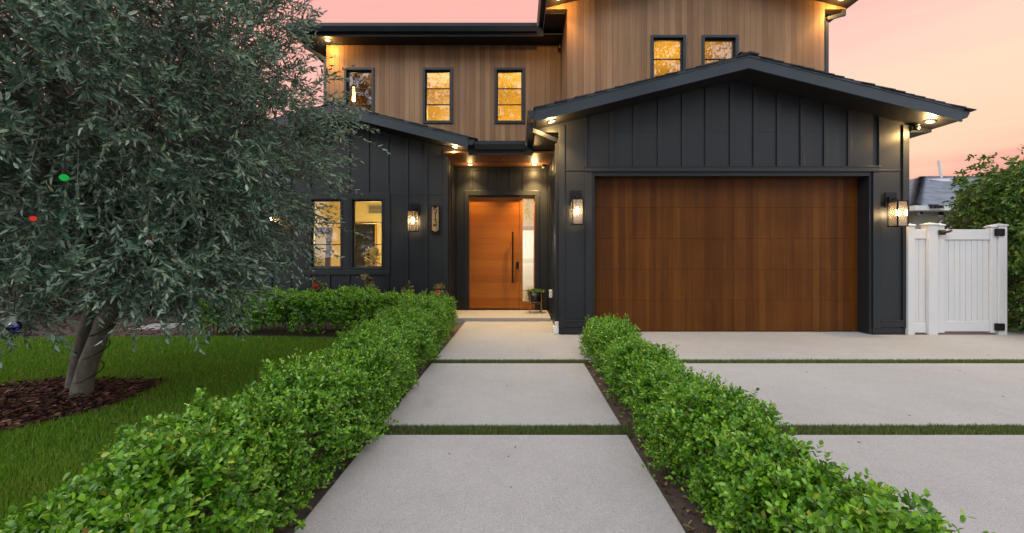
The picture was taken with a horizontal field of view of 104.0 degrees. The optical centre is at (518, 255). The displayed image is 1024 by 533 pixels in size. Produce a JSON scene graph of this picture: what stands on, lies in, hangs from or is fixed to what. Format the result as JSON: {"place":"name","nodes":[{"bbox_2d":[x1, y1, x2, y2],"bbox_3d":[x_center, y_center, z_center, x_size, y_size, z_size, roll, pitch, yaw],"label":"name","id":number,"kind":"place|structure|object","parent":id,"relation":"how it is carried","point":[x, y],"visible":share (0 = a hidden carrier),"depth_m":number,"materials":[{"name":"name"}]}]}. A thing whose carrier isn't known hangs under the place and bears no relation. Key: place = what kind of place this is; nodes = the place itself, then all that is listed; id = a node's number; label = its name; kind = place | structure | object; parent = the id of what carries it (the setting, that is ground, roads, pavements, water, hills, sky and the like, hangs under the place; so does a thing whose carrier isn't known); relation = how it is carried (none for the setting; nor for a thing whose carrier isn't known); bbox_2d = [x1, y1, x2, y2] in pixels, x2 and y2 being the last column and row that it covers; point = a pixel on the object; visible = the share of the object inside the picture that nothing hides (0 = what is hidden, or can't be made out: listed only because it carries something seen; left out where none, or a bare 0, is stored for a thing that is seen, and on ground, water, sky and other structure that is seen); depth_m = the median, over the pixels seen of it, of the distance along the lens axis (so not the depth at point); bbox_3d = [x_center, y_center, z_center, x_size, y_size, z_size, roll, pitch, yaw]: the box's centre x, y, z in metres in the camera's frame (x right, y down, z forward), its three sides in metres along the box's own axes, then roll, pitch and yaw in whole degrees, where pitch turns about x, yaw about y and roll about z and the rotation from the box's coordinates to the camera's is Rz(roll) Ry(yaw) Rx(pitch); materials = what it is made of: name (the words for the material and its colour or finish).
{"place":"outdoors","nodes":[
{"label":"outdoors","id":0,"kind":"place"},
{"bbox_2d":[128,323,184,329],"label":"path","id":1,"kind":"structure","parent":0,"point":[155,325],"depth_m":7.14,"materials":[{"name":"concrete"}]},
{"bbox_2d":[0,334,379,531],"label":"lawn","id":2,"kind":"structure","parent":0,"point":[125,410],"depth_m":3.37,"materials":[{"name":"plant"}]},
{"bbox_2d":[0,375,166,432],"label":"mulch","id":3,"kind":"object","parent":2,"relation":"on","point":[6,399],"visible":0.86,"depth_m":3.43,"materials":[{"name":"brown wood"}]},
{"bbox_2d":[0,0,389,396],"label":"olive tree","id":4,"kind":"object","parent":3,"relation":"on","point":[92,216],"visible":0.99,"depth_m":3.19,"materials":[{"name":"green plant"}]},
{"bbox_2d":[5,291,22,331],"bbox_3d":[-3.157,0.346,2.500,0.072,0.259,0.071,0,0,0],"label":"hanging lantern","id":5,"kind":"object","parent":4,"relation":"hanging from","point":[14,324],"visible":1,"depth_m":2.49,"materials":[{"name":"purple glass"}]},
{"bbox_2d":[29,185,36,220],"bbox_3d":[-2.697,-0.293,2.220,0.030,0.201,0.030,0,0,0],"label":"hanging lantern","id":6,"kind":"object","parent":4,"relation":"hanging from","point":[32,217],"visible":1,"depth_m":2.22,"materials":[{"name":"red paper"}]},
{"bbox_2d":[59,141,68,180],"bbox_3d":[-2.411,-0.503,2.120,0.038,0.212,0.037,0,0,0],"label":"hanging lantern","id":7,"kind":"object","parent":4,"relation":"hanging from","point":[63,176],"visible":1,"depth_m":2.12,"materials":[{"name":"green paper"}]},
{"bbox_2d":[73,324,113,391],"bbox_3d":[-3.840,0.901,3.615,0.303,0.707,0.192,0,0,-11],"label":"string light wire","id":8,"kind":"object","parent":4,"relation":"attached to","point":[100,360],"visible":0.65,"depth_m":3.59,"materials":[{"name":"black metal"}]},
{"bbox_2d":[143,210,155,248],"bbox_3d":[-2.310,-0.165,2.500,0.060,0.243,0.059,0,0,0],"label":"hanging lantern","id":9,"kind":"object","parent":4,"relation":"hanging from","point":[149,237],"visible":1,"depth_m":2.50,"materials":[{"name":"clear glass"}]},
{"bbox_2d":[175,149,238,292],"bbox_3d":[-7.335,-1.004,10.017,3.650,4.652,3.078,0,0,0],"label":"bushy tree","id":10,"kind":"object","parent":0,"point":[208,218],"depth_m":9.36,"materials":[{"name":"green plant"}]},
{"bbox_2d":[361,246,380,265],"bbox_3d":[-3.019,0.472,8.251,0.438,1.356,0.441,0,0,42],"label":"potted plant","id":11,"kind":"object","parent":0,"point":[373,253],"visible":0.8,"depth_m":8.23,"materials":[{"name":"yellow plant"}]},
{"bbox_2d":[294,435,685,532],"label":"path","id":12,"kind":"structure","parent":0,"point":[557,483],"depth_m":2.14,"materials":[{"name":"concrete"}]},
{"bbox_2d":[384,363,620,429],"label":"path","id":13,"kind":"structure","parent":0,"point":[532,394],"depth_m":3.53,"materials":[{"name":"concrete"}]},
{"bbox_2d":[0,261,1017,532],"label":"ground","id":14,"kind":"structure","parent":0,"point":[614,407],"depth_m":3.07,"materials":[{"name":"soil"}]},
{"bbox_2d":[23,249,83,314],"bbox_3d":[-10.670,0.276,8.824,3.272,2.309,1.711,0,0,0],"label":"shrub","id":15,"kind":"object","parent":14,"relation":"on","point":[54,301],"visible":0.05,"depth_m":8.73,"materials":[{"name":"green plant"}]},
{"bbox_2d":[0,0,196,328],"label":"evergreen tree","id":16,"kind":"object","parent":14,"relation":"on","point":[14,286],"depth_m":7.46,"materials":[{"name":"green plant"}]},
{"bbox_2d":[4,309,246,336],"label":"mulch","id":17,"kind":"object","parent":14,"relation":"on","point":[125,330],"visible":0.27,"depth_m":7.02,"materials":[{"name":"brown wood"}]},
{"bbox_2d":[44,4,238,217],"bbox_3d":[-11.136,-2.921,11.613,6.454,8.658,5.214,0,0,0],"label":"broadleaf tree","id":18,"kind":"object","parent":14,"relation":"on","point":[162,79],"depth_m":10.88,"materials":[{"name":"green plant"}]},
{"bbox_2d":[122,242,193,315],"bbox_3d":[-8.057,0.332,8.954,2.792,2.159,1.785,0,0,0],"label":"shrub","id":19,"kind":"object","parent":14,"relation":"on","point":[159,302],"visible":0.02,"depth_m":8.61,"materials":[{"name":"green plant"}]},
{"bbox_2d":[170,249,238,318],"bbox_3d":[-6.259,0.588,8.565,2.102,1.706,1.709,0,0,0],"label":"shrub","id":20,"kind":"object","parent":14,"relation":"on","point":[206,288],"visible":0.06,"depth_m":8.17,"materials":[{"name":"green plant"}]},
{"bbox_2d":[0,288,459,532],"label":"boxwood hedge","id":21,"kind":"object","parent":14,"relation":"on","point":[230,451],"visible":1,"depth_m":1.76,"materials":[{"name":"green plant"}]},
{"bbox_2d":[190,283,416,335],"bbox_3d":[-3.434,0.859,6.606,3.634,0.849,1.098,0,0,0],"label":"boxwood hedge","id":22,"kind":"object","parent":14,"relation":"on","point":[358,300],"visible":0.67,"depth_m":6.29,"materials":[{"name":"green plant"}]},
{"bbox_2d":[308,277,326,317],"bbox_3d":[-3.671,0.828,7.305,0.317,0.907,0.386,0,0,0],"label":"rose bush","id":23,"kind":"object","parent":14,"relation":"on","point":[315,285],"visible":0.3,"depth_m":7.24,"materials":[{"name":"green plant"}]},
{"bbox_2d":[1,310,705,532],"bbox_3d":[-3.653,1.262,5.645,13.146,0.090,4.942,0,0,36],"label":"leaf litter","id":24,"kind":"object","parent":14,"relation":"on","point":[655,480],"visible":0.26,"depth_m":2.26,"materials":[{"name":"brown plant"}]},
{"bbox_2d":[357,273,374,290],"bbox_3d":[-2.752,0.800,7.289,0.399,0.963,0.291,0,0,43],"label":"rose bush","id":25,"kind":"object","parent":14,"relation":"on","point":[368,282],"visible":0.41,"depth_m":7.31,"materials":[{"name":"green plant"}]},
{"bbox_2d":[400,281,414,292],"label":"rose bush","id":26,"kind":"object","parent":14,"relation":"on","point":[409,287],"visible":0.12,"depth_m":7.33,"materials":[{"name":"green plant"}]},
{"bbox_2d":[432,283,445,315],"bbox_3d":[-1.454,0.871,7.019,0.305,0.820,0.896,0,0,0],"label":"rose bush","id":27,"kind":"object","parent":14,"relation":"on","point":[438,288],"visible":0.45,"depth_m":7.25,"materials":[{"name":"green plant"}]},
{"bbox_2d":[196,0,976,333],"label":"house","id":28,"kind":"structure","parent":14,"relation":"on","point":[732,164],"depth_m":6.60,"materials":[{"name":"grey paint"}]},
{"bbox_2d":[315,227,332,265],"bbox_3d":[-4.670,0.250,9.065,1.009,1.800,0.270,0,0,16],"label":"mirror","id":29,"kind":"object","parent":28,"relation":"on","point":[328,234],"visible":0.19,"depth_m":9.04,"materials":[{"name":"grey mirror"}]},
{"bbox_2d":[308,197,342,269],"bbox_3d":[-3.725,-0.428,7.765,0.670,1.412,0.130,0,0,0],"label":"window","id":30,"kind":"structure","parent":28,"relation":"in","point":[320,199],"depth_m":7.70,"materials":[{"name":"paint"}]},
{"bbox_2d":[352,73,354,101],"bbox_3d":[-3.800,-4.015,9.200,0.070,0.930,0.068,0,0,0],"label":"pendant lamp","id":31,"kind":"object","parent":28,"relation":"hanging from","point":[353,98],"visible":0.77,"depth_m":9.18,"materials":[{"name":"white metal"}]},
{"bbox_2d":[344,67,373,111],"bbox_3d":[-3.430,-3.441,8.635,0.640,1.193,0.130,0,0,0],"label":"window","id":32,"kind":"structure","parent":28,"relation":"in","point":[347,72],"depth_m":8.58,"materials":[{"name":"paint"}]},
{"bbox_2d":[355,224,376,265],"bbox_3d":[-4.040,-0.235,10.512,0.600,1.270,0.055,0,0,0],"label":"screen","id":33,"kind":"object","parent":28,"relation":"attached to","point":[367,230],"visible":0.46,"depth_m":10.48,"materials":[{"name":"black glass"}]},
{"bbox_2d":[349,197,384,269],"bbox_3d":[-2.930,-0.428,7.765,0.680,1.412,0.130,0,0,0],"label":"window","id":34,"kind":"structure","parent":28,"relation":"in","point":[352,200],"depth_m":7.70,"materials":[{"name":"paint"}]},
{"bbox_2d":[367,205,380,213],"bbox_3d":[-3.700,-1.230,10.575,0.600,0.240,0.050,0,0,0],"label":"wall vent","id":35,"kind":"object","parent":28,"relation":"attached to","point":[373,209],"depth_m":10.56,"materials":[{"name":"beige metal"}]},
{"bbox_2d":[407,203,418,231],"bbox_3d":[-2.010,-0.732,7.598,0.180,0.557,0.213,0,0,0],"label":"wall lantern","id":36,"kind":"object","parent":28,"relation":"attached to","point":[413,211],"depth_m":7.57,"materials":[{"name":"black metal"}]},
{"bbox_2d":[431,205,439,232],"bbox_3d":[-1.612,-0.705,7.692,0.170,0.530,0.030,0,0,0],"label":"house number","id":37,"kind":"object","parent":28,"relation":"attached to","point":[435,218],"visible":1,"depth_m":7.69,"materials":[{"name":"black metal"}]},
{"bbox_2d":[423,67,452,123],"bbox_3d":[-1.743,-3.441,8.635,0.642,1.193,0.130,0,0,0],"label":"window","id":38,"kind":"structure","parent":28,"relation":"in","point":[426,70],"depth_m":8.57,"materials":[{"name":"paint"}]},
{"bbox_2d":[470,196,519,308],"bbox_3d":[-0.521,-0.076,8.712,1.082,2.452,0.147,0,0,0],"label":"front door","id":39,"kind":"structure","parent":28,"relation":"in","point":[494,220],"depth_m":8.73,"materials":[{"name":"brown wood"}]},
{"bbox_2d":[494,67,524,123],"bbox_3d":[-0.201,-3.441,8.635,0.654,1.193,0.130,0,0,0],"label":"window","id":40,"kind":"structure","parent":28,"relation":"in","point":[497,70],"depth_m":8.57,"materials":[{"name":"paint"}]},
{"bbox_2d":[523,288,545,312],"bbox_3d":[0.313,0.924,8.328,0.502,0.513,0.438,0,0,0],"label":"planter","id":41,"kind":"object","parent":28,"relation":"on","point":[534,296],"visible":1,"depth_m":8.20,"materials":[{"name":"black metal"}]},
{"bbox_2d":[549,289,553,298],"bbox_3d":[0.615,0.720,7.600,0.080,0.180,0.140,0,0,0],"label":"outlet box","id":42,"kind":"object","parent":28,"relation":"attached to","point":[551,293],"visible":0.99,"depth_m":7.55,"materials":[{"name":"grey paint"}]},
{"bbox_2d":[570,190,582,224],"bbox_3d":[0.905,-0.761,6.247,0.180,0.557,0.213,0,0,0],"label":"wall lantern","id":43,"kind":"object","parent":28,"relation":"attached to","point":[576,199],"depth_m":6.29,"materials":[{"name":"glass"}]},
{"bbox_2d":[650,35,685,77],"bbox_3d":[2.800,-3.543,7.545,0.660,1.185,0.130,0,0,0],"label":"window","id":44,"kind":"structure","parent":28,"relation":"in","point":[653,38],"depth_m":7.49,"materials":[{"name":"paint"}]},
{"bbox_2d":[702,35,738,64],"bbox_3d":[3.770,-3.543,7.545,0.680,1.185,0.130,0,0,0],"label":"window","id":45,"kind":"structure","parent":28,"relation":"in","point":[734,39],"depth_m":7.48,"materials":[{"name":"paint"}]},
{"bbox_2d":[594,178,857,331],"bbox_3d":[3.397,-0.030,6.636,4.463,2.560,0.072,0,0,0],"label":"garage door","id":46,"kind":"structure","parent":28,"relation":"in","point":[671,254],"depth_m":6.60,"materials":[{"name":"brown wood"}]},
{"bbox_2d":[885,192,908,226],"bbox_3d":[5.900,-0.732,6.247,0.180,0.557,0.213,0,0,0],"label":"wall lantern","id":47,"kind":"object","parent":28,"relation":"attached to","point":[902,207],"depth_m":6.25,"materials":[{"name":"black metal"}]},
{"bbox_2d":[912,124,920,129],"bbox_3d":[6.260,-2.021,6.300,0.097,0.092,0.095,0,0,0],"label":"security camera","id":48,"kind":"object","parent":28,"relation":"attached to","point":[916,126],"visible":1,"depth_m":6.27,"materials":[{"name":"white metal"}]},
{"bbox_2d":[924,120,935,123],"bbox_3d":[6.329,-2.063,6.160,0.136,0.018,0.136,14,0,0],"label":"soffit light","id":49,"kind":"object","parent":28,"relation":"attached to","point":[929,121],"visible":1,"depth_m":6.15,"materials":[{"name":"paint"}]},
{"bbox_2d":[369,358,1023,438],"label":"turf","id":50,"kind":"structure","parent":14,"relation":"on","point":[845,429],"depth_m":2.89,"materials":[{"name":"green plant"}]},
{"bbox_2d":[578,313,995,532],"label":"boxwood hedge","id":51,"kind":"object","parent":14,"relation":"on","point":[767,468],"visible":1,"depth_m":1.80,"materials":[{"name":"green plant"}]},
{"bbox_2d":[909,160,1013,228],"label":"neighbour house","id":52,"kind":"structure","parent":14,"relation":"on","point":[924,192],"depth_m":15.04,"materials":[{"name":"paint"}]},
{"bbox_2d":[928,204,943,207],"bbox_3d":[14.421,-1.718,13.830,0.430,0.130,0.120,0,0,0],"label":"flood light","id":53,"kind":"object","parent":52,"relation":"attached to","point":[935,206],"visible":0.95,"depth_m":13.77,"materials":[{"name":"black metal"}]},
{"bbox_2d":[928,178,952,180],"bbox_3d":[20.129,-3.144,17.645,4.913,0.744,0.580,0,0,-10],"label":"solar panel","id":54,"kind":"object","parent":52,"relation":"attached to","point":[948,179],"visible":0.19,"depth_m":17.33,"materials":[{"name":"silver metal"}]},
{"bbox_2d":[0,0,1023,179],"label":"sky","id":55,"kind":"structure","parent":0,"point":[968,53],"materials":[{"name":"pink"}]},
{"bbox_2d":[436,320,1023,361],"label":"driveway","id":56,"kind":"structure","parent":0,"point":[496,340],"depth_m":5.58,"materials":[{"name":"concrete"}]},
{"bbox_2d":[14,342,1003,487],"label":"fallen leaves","id":57,"kind":"object","parent":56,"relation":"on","point":[225,375],"visible":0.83,"depth_m":3.13,"materials":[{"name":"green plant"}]},
{"bbox_2d":[905,223,939,334],"bbox_3d":[6.385,0.360,6.380,0.488,1.780,0.164,0,0,0],"label":"fence","id":58,"kind":"object","parent":56,"relation":"on","point":[922,280],"visible":0.9,"depth_m":6.32,"materials":[{"name":"white plastic"}]},
{"bbox_2d":[987,224,1008,334],"bbox_3d":[7.640,0.383,6.380,0.155,1.795,0.164,0,0,0],"label":"gate post","id":59,"kind":"object","parent":56,"relation":"on","point":[1001,279],"visible":0.52,"depth_m":6.31,"materials":[{"name":"white plastic"}]},
{"bbox_2d":[938,223,1004,332],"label":"gate","id":60,"kind":"structure","parent":59,"relation":"attached to","point":[967,279],"depth_m":6.37,"materials":[{"name":"white plastic"}]},
{"bbox_2d":[637,331,870,334],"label":"driveway","id":61,"kind":"structure","parent":0,"point":[753,333],"depth_m":6.46,"materials":[{"name":"concrete"}]},
{"bbox_2d":[684,363,1023,427],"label":"driveway","id":62,"kind":"structure","parent":0,"point":[850,394],"depth_m":3.71,"materials":[{"name":"concrete"}]},
{"bbox_2d":[777,435,1023,532],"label":"driveway","id":63,"kind":"structure","parent":0,"point":[980,478],"depth_m":2.35,"materials":[{"name":"concrete"}]},
{"bbox_2d":[898,310,1023,334],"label":"driveway","id":64,"kind":"structure","parent":0,"point":[1009,332],"depth_m":6.50,"materials":[{"name":"concrete"}]},
{"bbox_2d":[939,144,1023,331],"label":"ficus hedge","id":65,"kind":"object","parent":64,"relation":"on","point":[1001,189],"visible":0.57,"depth_m":7.05,"materials":[{"name":"green plant"}]}
]}

